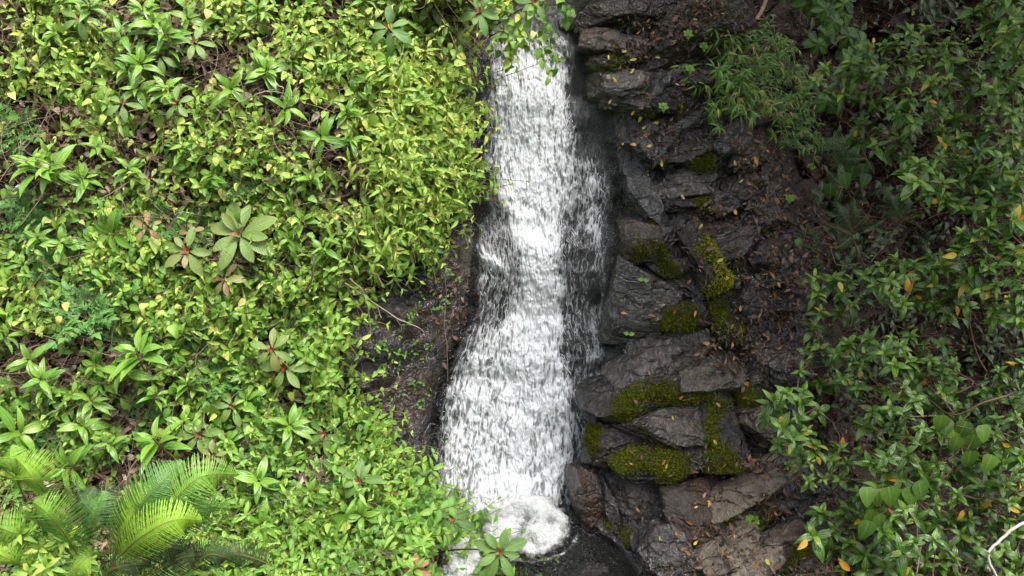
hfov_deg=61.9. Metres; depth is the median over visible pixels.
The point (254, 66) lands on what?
rosette herb
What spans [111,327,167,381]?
rosette herb
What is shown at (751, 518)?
fern
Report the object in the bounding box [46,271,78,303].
rosette herb
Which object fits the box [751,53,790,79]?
bamboo grass
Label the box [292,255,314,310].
woody vine
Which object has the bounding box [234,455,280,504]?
rosette herb
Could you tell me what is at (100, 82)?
heart leaf creeper
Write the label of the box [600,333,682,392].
boulder
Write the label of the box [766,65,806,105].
bamboo grass
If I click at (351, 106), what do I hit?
rosette herb
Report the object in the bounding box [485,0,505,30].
hanging vine
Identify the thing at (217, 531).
feathery herb
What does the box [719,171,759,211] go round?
rock
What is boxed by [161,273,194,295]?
woody vine
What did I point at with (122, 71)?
rosette herb
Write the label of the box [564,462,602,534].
boulder
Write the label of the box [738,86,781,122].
bamboo grass
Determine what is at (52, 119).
woody vine
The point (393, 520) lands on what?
feathery herb
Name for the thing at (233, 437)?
rosette herb
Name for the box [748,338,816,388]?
boulder
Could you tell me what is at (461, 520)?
ribbed plant
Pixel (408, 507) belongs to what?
green herbs
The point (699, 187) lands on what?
boulder
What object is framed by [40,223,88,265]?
rosette herb
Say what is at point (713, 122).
bamboo grass
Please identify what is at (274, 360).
ribbed plant
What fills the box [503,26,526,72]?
hanging vine
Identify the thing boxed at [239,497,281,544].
rosette herb
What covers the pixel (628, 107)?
rock
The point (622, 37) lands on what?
rock
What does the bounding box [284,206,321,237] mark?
rosette herb
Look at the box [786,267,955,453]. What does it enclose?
glossy shrub
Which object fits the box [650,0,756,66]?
boulder
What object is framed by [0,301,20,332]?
rosette herb
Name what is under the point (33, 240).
rosette herb
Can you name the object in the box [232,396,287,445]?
feathery herb
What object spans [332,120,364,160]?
rosette herb
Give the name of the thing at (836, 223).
fern
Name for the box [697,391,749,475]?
boulder
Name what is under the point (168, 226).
dead leaves
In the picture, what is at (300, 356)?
rosette herb
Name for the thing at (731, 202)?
rock
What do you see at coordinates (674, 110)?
rock
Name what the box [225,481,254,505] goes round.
rosette herb
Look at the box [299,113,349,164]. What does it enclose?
rosette herb
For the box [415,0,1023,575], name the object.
leaf litter
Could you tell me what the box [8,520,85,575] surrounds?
pale herb
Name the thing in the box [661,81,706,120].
rock
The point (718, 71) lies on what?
bamboo grass
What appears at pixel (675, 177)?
rock
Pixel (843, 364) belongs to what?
shrub
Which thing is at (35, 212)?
feathery herb
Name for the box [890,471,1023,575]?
glossy shrub
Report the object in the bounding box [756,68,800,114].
bamboo grass
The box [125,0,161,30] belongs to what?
rosette herb
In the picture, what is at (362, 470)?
ribbed plant
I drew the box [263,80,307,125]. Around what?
rosette herb
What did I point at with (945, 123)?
bare twig
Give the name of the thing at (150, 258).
pointed leaf herbs
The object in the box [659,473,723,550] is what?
boulder
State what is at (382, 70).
rosette herb
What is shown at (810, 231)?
fern
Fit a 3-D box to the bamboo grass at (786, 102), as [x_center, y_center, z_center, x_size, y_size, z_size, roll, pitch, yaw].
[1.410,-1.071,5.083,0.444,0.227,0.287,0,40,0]
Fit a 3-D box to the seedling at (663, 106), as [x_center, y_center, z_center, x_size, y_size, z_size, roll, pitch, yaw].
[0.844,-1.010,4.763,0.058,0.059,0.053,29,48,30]
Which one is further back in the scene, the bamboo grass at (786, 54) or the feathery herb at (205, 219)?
the bamboo grass at (786, 54)
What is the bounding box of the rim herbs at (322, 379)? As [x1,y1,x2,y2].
[278,0,559,575]
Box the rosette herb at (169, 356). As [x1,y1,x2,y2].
[162,338,193,365]
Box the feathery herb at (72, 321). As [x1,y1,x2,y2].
[38,279,118,350]
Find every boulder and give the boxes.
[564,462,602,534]
[575,367,727,423]
[579,415,636,469]
[584,68,652,103]
[597,254,682,345]
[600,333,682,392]
[604,437,747,484]
[611,406,706,449]
[613,472,661,527]
[614,214,673,264]
[621,162,668,225]
[637,515,693,575]
[641,251,688,280]
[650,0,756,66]
[655,179,713,198]
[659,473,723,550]
[662,275,700,299]
[679,347,748,394]
[694,519,759,575]
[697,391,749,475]
[698,212,748,234]
[710,460,806,524]
[721,542,786,575]
[722,494,779,531]
[734,401,779,449]
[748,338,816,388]
[784,544,838,575]
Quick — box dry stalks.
[0,0,530,575]
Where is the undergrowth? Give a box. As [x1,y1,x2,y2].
[794,0,1023,575]
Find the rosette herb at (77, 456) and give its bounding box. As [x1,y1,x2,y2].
[42,444,94,493]
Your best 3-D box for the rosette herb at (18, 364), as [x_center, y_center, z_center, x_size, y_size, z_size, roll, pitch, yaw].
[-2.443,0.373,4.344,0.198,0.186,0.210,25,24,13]
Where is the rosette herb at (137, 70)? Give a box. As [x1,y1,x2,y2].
[115,40,169,94]
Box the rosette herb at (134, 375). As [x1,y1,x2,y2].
[103,347,156,392]
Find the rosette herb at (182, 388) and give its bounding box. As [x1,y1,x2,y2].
[174,371,206,402]
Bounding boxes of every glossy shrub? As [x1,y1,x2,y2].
[755,385,947,533]
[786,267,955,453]
[793,479,918,575]
[806,10,1023,179]
[828,324,1023,529]
[841,348,1023,489]
[845,113,1023,247]
[853,248,1018,406]
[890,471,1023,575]
[891,134,1023,262]
[942,217,1023,339]
[956,0,1023,77]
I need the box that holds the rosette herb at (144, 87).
[119,70,158,112]
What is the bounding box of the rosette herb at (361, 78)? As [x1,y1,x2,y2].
[354,64,387,98]
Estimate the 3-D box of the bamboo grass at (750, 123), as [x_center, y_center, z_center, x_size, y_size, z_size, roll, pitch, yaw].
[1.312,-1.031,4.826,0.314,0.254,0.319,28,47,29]
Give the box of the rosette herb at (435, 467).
[418,455,444,484]
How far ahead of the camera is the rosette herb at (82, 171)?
4.34 m
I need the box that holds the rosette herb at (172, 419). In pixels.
[163,406,206,435]
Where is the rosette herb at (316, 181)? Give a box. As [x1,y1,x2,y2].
[292,167,325,195]
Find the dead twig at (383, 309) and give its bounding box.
[345,282,424,335]
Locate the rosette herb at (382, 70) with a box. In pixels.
[375,50,399,76]
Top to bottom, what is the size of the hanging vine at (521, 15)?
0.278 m
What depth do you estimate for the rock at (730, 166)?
4.88 m
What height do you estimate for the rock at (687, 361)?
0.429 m
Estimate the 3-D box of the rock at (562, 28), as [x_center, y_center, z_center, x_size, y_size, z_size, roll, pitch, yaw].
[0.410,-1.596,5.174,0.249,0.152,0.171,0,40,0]
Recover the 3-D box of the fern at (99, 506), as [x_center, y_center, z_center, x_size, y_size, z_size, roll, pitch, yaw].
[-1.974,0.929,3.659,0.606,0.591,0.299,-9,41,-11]
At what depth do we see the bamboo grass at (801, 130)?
5.67 m
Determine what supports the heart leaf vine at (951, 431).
attached to the glossy shrub at (1010, 455)
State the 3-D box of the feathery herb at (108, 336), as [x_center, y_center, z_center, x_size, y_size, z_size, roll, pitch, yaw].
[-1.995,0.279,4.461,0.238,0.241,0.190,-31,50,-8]
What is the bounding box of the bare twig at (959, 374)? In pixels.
[924,356,974,393]
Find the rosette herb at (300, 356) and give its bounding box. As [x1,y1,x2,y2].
[287,341,324,376]
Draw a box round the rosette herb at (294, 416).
[266,403,316,450]
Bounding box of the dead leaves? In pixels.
[0,0,512,575]
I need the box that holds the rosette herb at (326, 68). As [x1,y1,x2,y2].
[314,52,345,77]
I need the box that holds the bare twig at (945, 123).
[928,111,949,164]
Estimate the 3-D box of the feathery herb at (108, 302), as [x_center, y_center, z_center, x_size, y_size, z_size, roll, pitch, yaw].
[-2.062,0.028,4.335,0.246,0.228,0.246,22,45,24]
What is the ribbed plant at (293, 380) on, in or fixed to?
on the ground at (590, 144)
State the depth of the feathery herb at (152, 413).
4.48 m
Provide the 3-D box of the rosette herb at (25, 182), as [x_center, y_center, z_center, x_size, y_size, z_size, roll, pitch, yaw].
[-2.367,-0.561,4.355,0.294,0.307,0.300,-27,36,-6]
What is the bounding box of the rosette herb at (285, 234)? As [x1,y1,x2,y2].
[277,226,303,254]
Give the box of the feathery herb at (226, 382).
[189,358,248,408]
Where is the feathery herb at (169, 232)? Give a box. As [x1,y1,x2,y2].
[137,198,196,254]
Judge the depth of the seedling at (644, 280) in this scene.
4.77 m
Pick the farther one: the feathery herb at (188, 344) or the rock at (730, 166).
the rock at (730, 166)
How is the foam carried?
on the pool water at (558, 552)
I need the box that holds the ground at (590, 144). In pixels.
[0,0,1023,575]
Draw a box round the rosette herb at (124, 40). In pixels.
[100,15,146,56]
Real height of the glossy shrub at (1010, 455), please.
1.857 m
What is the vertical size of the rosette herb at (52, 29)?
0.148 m
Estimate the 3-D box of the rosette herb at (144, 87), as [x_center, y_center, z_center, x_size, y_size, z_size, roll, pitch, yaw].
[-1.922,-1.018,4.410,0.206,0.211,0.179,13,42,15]
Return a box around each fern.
[0,444,132,567]
[66,452,243,575]
[101,536,271,575]
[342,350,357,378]
[745,514,759,526]
[806,226,820,261]
[815,129,875,174]
[819,171,843,205]
[827,199,870,253]
[881,187,917,223]
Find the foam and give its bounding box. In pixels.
[444,495,567,575]
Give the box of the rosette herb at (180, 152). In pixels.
[165,140,190,167]
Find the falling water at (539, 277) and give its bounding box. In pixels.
[429,2,624,528]
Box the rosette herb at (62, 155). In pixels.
[25,144,95,194]
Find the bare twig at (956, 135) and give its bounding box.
[915,125,1011,154]
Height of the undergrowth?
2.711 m
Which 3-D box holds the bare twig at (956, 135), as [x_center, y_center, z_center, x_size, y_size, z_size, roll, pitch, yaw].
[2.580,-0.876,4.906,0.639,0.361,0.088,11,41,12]
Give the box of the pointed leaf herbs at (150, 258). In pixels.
[0,0,491,575]
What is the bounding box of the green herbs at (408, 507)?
[0,19,479,575]
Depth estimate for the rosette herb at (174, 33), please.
4.37 m
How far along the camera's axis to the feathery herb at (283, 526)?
4.40 m
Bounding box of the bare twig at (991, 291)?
[894,268,1015,293]
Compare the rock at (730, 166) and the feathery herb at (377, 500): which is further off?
the rock at (730, 166)
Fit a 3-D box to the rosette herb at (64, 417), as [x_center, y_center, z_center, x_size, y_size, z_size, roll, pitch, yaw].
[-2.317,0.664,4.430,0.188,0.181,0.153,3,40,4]
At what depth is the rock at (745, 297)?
4.79 m
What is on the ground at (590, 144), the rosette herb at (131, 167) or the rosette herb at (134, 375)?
the rosette herb at (131, 167)
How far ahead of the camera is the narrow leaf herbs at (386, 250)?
4.48 m
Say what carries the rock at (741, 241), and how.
on the ground at (590, 144)
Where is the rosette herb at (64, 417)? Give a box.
[46,399,79,424]
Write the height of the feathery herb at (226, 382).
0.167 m
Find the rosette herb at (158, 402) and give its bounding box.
[136,384,167,415]
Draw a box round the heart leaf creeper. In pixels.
[0,0,492,575]
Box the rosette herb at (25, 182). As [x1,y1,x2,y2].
[9,143,72,196]
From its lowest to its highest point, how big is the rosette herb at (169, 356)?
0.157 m
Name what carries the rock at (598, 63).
on the ground at (590, 144)
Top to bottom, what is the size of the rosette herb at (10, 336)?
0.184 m
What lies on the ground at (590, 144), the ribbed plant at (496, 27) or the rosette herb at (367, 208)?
the ribbed plant at (496, 27)
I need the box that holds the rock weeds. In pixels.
[329,253,461,459]
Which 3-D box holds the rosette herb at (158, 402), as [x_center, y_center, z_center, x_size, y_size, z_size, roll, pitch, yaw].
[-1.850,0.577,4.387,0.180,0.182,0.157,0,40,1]
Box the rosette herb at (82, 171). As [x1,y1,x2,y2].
[61,160,103,202]
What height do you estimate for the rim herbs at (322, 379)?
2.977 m
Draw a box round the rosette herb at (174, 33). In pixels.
[144,14,192,55]
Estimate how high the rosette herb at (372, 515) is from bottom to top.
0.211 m
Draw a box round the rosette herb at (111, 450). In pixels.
[90,430,132,462]
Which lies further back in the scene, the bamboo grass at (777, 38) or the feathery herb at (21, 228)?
the bamboo grass at (777, 38)
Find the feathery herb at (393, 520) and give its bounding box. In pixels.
[372,513,413,567]
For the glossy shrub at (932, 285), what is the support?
on the ground at (590, 144)
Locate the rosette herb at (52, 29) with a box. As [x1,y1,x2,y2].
[41,22,64,46]
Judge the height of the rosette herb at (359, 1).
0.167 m
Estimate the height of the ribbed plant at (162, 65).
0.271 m
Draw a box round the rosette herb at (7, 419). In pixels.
[0,405,48,461]
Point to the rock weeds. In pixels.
(439, 307)
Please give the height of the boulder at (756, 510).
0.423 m
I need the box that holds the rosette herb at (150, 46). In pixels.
[132,38,165,64]
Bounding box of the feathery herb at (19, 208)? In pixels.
[0,185,47,231]
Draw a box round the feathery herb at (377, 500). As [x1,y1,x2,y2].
[366,495,392,515]
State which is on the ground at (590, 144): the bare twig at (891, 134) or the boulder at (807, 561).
the bare twig at (891, 134)
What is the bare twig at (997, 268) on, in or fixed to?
attached to the glossy shrub at (1013, 315)
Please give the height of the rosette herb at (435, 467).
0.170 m
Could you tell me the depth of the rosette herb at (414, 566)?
3.91 m
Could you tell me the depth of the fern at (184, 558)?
3.80 m
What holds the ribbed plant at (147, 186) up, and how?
on the ground at (590, 144)
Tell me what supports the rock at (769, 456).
on the ground at (590, 144)
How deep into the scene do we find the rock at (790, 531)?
4.58 m
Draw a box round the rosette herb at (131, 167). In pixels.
[113,157,145,185]
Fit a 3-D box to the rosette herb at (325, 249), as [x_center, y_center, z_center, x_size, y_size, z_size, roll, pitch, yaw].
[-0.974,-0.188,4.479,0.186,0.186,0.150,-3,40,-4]
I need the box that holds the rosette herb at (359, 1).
[349,0,375,14]
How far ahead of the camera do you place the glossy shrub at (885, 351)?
4.44 m
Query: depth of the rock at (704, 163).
4.89 m
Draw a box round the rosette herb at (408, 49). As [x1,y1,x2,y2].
[395,42,419,57]
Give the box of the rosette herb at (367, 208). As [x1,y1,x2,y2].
[355,203,380,240]
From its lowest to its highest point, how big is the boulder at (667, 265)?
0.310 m
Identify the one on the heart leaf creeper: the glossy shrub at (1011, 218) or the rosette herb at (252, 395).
the rosette herb at (252, 395)
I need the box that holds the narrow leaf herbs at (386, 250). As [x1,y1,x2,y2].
[78,26,515,575]
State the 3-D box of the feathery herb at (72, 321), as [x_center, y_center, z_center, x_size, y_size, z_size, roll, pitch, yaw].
[-2.178,0.160,4.277,0.385,0.232,0.344,20,44,23]
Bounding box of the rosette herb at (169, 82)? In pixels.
[147,75,189,106]
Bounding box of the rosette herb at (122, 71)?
[114,55,145,84]
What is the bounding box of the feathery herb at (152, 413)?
[122,387,171,434]
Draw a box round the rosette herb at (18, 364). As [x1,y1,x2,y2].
[5,343,48,379]
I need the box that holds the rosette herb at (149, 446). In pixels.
[133,415,192,474]
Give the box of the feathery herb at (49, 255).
[24,246,88,311]
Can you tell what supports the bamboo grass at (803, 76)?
on the ground at (590, 144)
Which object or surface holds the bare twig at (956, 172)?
attached to the glossy shrub at (970, 136)
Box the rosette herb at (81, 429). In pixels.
[57,404,110,445]
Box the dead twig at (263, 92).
[237,82,283,103]
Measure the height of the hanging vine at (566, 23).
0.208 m
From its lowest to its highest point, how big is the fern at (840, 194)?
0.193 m
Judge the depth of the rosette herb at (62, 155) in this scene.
4.33 m
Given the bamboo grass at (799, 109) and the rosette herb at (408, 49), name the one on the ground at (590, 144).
the bamboo grass at (799, 109)
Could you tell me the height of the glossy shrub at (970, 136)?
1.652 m
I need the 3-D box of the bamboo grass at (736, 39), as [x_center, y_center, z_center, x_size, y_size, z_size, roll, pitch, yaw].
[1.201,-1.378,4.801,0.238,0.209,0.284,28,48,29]
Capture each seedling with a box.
[623,332,633,335]
[638,278,648,281]
[659,103,668,111]
[684,30,692,39]
[685,64,695,74]
[699,42,707,51]
[785,194,794,203]
[808,163,815,170]
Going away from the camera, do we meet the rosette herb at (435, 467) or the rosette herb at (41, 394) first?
the rosette herb at (41, 394)
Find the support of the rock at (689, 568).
on the ground at (590, 144)
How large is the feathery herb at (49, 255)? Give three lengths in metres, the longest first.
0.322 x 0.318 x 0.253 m
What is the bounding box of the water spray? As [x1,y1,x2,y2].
[438,47,603,521]
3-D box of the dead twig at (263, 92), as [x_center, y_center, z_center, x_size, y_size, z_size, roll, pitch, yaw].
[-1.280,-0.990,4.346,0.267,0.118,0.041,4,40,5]
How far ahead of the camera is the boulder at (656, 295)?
4.84 m
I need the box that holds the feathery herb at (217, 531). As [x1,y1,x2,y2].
[194,526,244,541]
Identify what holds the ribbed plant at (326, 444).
on the ground at (590, 144)
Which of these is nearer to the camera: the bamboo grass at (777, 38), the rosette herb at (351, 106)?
the rosette herb at (351, 106)
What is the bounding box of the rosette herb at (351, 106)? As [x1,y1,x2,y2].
[334,99,360,127]
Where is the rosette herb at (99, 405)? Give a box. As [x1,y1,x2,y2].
[72,388,115,424]
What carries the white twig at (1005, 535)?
on the ground at (590, 144)
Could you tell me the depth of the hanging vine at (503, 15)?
4.63 m
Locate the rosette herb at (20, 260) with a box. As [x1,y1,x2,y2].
[5,251,34,280]
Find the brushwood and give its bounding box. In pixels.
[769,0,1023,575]
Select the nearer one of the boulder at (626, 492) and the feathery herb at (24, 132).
the feathery herb at (24, 132)
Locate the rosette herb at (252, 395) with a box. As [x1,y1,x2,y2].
[232,389,267,416]
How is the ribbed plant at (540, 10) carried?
on the ground at (590, 144)
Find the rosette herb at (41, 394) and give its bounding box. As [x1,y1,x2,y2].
[34,375,65,407]
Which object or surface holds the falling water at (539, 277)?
on the ground at (590, 144)
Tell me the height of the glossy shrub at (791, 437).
1.509 m
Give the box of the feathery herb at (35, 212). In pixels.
[18,205,76,264]
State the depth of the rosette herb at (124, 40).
4.39 m
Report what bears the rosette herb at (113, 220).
on the heart leaf creeper
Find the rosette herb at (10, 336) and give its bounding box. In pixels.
[0,323,22,352]
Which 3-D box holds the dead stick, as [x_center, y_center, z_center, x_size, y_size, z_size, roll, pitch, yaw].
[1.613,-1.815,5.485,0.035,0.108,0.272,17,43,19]
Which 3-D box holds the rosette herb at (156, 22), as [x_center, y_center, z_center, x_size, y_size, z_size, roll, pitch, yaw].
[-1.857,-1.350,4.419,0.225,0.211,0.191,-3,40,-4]
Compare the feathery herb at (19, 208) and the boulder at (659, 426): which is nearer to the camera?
the feathery herb at (19, 208)
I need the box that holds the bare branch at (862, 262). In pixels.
[814,198,912,268]
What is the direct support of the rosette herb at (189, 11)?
on the ground at (590, 144)
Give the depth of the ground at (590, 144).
5.04 m
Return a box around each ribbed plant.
[62,4,101,43]
[107,90,143,122]
[132,212,160,240]
[139,168,163,190]
[144,39,176,77]
[162,86,193,121]
[163,226,210,274]
[174,27,215,60]
[174,412,221,452]
[179,223,203,243]
[200,439,226,469]
[211,202,276,269]
[211,264,245,295]
[211,390,245,426]
[250,328,291,371]
[259,349,310,387]
[308,419,345,456]
[340,458,383,497]
[369,4,411,55]
[403,554,430,575]
[412,1,448,25]
[433,553,449,570]
[434,494,473,542]
[437,529,526,575]
[453,0,503,36]
[465,18,518,51]
[475,0,544,43]
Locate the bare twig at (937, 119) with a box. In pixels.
[895,110,954,148]
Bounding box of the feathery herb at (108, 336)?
[101,318,147,363]
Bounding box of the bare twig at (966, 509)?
[843,507,969,533]
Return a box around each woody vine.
[37,94,60,150]
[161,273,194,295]
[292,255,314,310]
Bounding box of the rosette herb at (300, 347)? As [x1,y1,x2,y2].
[285,337,310,364]
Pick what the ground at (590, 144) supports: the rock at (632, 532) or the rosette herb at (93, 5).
the rock at (632, 532)
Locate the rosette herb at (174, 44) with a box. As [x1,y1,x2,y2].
[145,31,183,62]
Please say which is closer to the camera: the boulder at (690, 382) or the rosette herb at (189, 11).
the rosette herb at (189, 11)
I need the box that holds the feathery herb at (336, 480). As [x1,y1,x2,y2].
[308,455,346,505]
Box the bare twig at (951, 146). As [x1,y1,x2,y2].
[913,131,1010,165]
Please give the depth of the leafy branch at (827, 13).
4.63 m
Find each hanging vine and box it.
[437,36,465,102]
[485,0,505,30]
[485,0,513,58]
[501,8,524,65]
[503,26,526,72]
[518,0,538,52]
[530,0,552,85]
[540,16,565,76]
[556,0,574,30]
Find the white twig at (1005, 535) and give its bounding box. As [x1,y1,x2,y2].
[986,521,1023,575]
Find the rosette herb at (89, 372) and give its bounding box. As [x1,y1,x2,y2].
[81,346,105,380]
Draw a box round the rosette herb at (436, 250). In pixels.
[412,237,444,264]
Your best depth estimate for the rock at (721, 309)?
4.81 m
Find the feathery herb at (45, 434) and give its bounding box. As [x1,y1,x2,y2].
[27,409,81,464]
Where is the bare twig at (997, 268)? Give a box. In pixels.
[943,259,1016,331]
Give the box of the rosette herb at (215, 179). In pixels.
[200,158,232,187]
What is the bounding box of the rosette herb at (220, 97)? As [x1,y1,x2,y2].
[209,67,251,107]
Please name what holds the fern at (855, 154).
on the ground at (590, 144)
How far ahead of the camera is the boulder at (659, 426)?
4.76 m
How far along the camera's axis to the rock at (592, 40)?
4.86 m
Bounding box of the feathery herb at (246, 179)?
[222,165,267,201]
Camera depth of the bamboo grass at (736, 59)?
4.96 m
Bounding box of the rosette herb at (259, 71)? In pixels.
[244,52,290,95]
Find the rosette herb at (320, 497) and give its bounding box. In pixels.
[294,476,330,506]
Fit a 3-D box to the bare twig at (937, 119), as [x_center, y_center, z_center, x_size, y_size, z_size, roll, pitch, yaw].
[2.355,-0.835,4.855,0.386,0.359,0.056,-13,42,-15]
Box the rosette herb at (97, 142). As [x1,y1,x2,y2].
[77,134,115,166]
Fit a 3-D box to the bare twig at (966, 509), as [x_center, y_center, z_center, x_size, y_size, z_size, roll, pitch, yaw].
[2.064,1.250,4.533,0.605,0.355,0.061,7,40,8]
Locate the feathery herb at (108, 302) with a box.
[77,268,140,329]
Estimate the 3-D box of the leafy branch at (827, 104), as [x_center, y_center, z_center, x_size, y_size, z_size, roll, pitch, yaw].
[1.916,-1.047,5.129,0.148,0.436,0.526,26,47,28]
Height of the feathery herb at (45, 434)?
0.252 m
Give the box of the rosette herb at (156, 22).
[127,6,176,40]
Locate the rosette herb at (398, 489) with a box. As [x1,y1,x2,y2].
[380,466,405,490]
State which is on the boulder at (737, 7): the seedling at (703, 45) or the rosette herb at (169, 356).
the seedling at (703, 45)
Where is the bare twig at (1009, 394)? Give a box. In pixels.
[926,383,1017,414]
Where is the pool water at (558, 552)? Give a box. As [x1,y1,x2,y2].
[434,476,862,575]
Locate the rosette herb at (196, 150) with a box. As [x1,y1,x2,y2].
[192,141,219,166]
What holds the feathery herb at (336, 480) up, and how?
on the ground at (590, 144)
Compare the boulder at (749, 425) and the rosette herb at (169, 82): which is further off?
the boulder at (749, 425)
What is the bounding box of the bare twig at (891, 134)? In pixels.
[884,96,902,166]
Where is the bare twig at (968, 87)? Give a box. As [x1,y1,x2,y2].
[938,82,1022,109]
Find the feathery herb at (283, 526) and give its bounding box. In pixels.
[256,479,301,529]
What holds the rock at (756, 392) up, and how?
on the ground at (590, 144)
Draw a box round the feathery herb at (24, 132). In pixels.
[0,103,42,167]
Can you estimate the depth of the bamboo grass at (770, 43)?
5.52 m
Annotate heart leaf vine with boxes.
[824,163,871,198]
[858,479,928,539]
[933,415,998,472]
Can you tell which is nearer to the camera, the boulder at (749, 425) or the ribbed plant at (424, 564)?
the ribbed plant at (424, 564)
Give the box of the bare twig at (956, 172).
[943,139,1022,185]
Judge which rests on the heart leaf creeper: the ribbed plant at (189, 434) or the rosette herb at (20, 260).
the rosette herb at (20, 260)
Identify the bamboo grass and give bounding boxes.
[670,64,754,120]
[691,58,744,117]
[701,89,760,136]
[703,28,750,62]
[708,83,767,130]
[710,29,750,67]
[711,64,759,108]
[715,52,786,103]
[725,44,769,73]
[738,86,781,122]
[740,14,795,74]
[742,91,791,115]
[743,60,793,113]
[750,18,795,57]
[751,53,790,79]
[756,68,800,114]
[761,46,803,73]
[762,103,800,145]
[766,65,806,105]
[768,28,789,66]
[773,115,819,166]
[775,92,815,124]
[780,63,812,97]
[782,93,818,144]
[782,113,829,153]
[783,74,827,109]
[790,122,820,154]
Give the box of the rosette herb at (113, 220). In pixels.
[93,207,136,254]
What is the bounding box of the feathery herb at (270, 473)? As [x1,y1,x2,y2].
[237,443,291,488]
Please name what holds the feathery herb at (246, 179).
on the ground at (590, 144)
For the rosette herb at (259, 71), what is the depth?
4.38 m
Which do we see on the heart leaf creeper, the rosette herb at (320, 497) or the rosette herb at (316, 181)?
the rosette herb at (316, 181)
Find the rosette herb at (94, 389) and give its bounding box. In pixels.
[88,365,117,396]
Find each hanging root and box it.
[449,31,474,89]
[462,40,478,80]
[471,36,491,78]
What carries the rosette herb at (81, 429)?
on the ground at (590, 144)
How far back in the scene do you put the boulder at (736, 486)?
4.67 m
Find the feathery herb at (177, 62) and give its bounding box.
[155,51,184,81]
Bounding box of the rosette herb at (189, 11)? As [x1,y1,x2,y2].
[170,2,211,29]
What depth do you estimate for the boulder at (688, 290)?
4.86 m
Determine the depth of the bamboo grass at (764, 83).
5.07 m
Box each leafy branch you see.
[781,0,855,31]
[802,25,845,54]
[813,89,848,131]
[835,26,889,87]
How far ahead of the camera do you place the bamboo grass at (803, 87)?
5.86 m
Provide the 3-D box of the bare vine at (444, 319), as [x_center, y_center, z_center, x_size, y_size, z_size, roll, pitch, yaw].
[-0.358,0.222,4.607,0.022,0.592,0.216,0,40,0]
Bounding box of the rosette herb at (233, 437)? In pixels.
[215,428,243,456]
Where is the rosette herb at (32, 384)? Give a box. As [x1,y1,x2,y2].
[19,357,69,399]
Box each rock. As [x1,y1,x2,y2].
[559,14,575,32]
[573,0,669,37]
[577,27,622,55]
[582,53,626,73]
[598,96,656,118]
[600,474,622,535]
[616,33,653,68]
[620,519,644,556]
[623,131,668,173]
[633,47,671,71]
[647,564,702,575]
[650,95,682,119]
[654,473,699,485]
[657,168,722,188]
[657,298,712,333]
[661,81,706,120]
[661,195,714,213]
[663,342,715,374]
[664,329,713,355]
[665,140,713,166]
[672,151,726,173]
[675,221,734,297]
[677,67,716,96]
[706,289,745,346]
[707,199,743,215]
[717,223,759,265]
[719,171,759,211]
[724,144,759,175]
[730,282,769,328]
[732,446,787,476]
[733,380,775,408]
[746,237,788,273]
[757,519,806,547]
[774,544,814,574]
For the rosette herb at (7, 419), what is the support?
on the ground at (590, 144)
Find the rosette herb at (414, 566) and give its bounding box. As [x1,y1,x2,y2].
[403,554,429,575]
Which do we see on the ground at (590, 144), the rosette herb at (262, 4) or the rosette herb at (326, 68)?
the rosette herb at (326, 68)
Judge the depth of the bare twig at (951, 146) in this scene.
4.77 m
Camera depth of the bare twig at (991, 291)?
4.40 m
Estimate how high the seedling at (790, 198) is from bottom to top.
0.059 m
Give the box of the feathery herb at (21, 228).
[0,188,50,255]
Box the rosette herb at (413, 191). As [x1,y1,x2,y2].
[410,179,430,204]
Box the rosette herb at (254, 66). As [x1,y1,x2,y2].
[249,47,270,72]
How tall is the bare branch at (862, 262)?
0.366 m
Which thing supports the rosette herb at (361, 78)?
on the ground at (590, 144)
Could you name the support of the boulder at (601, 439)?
on the ground at (590, 144)
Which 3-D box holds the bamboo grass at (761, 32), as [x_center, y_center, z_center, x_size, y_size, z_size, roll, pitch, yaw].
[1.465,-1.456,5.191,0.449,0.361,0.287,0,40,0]
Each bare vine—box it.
[349,278,370,344]
[444,275,447,376]
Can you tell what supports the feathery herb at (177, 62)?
on the ground at (590, 144)
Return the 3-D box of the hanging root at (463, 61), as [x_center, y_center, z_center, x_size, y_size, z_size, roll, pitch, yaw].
[-0.277,-1.213,4.608,0.148,0.320,0.036,19,44,21]
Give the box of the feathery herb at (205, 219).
[171,200,219,255]
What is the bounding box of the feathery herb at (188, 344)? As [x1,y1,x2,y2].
[156,325,208,374]
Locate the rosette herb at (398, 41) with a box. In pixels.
[394,36,413,52]
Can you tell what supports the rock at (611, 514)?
on the ground at (590, 144)
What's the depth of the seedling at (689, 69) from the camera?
4.76 m
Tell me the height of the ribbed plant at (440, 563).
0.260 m
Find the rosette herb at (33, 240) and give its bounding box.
[23,222,54,253]
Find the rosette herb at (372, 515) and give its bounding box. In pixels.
[347,497,392,538]
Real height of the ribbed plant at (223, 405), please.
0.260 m
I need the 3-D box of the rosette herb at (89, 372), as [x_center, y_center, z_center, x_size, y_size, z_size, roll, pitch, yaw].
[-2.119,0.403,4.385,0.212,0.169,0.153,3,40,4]
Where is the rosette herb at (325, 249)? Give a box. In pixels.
[310,232,342,263]
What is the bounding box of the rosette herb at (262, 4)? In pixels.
[243,0,273,28]
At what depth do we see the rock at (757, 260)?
4.83 m
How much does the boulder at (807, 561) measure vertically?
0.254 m
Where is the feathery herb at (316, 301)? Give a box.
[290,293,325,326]
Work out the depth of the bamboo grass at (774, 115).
5.43 m
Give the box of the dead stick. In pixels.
[755,0,767,20]
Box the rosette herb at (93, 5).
[64,0,111,22]
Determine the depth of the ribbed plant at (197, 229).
4.43 m
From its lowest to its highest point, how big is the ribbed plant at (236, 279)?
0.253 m
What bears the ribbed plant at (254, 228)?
on the ground at (590, 144)

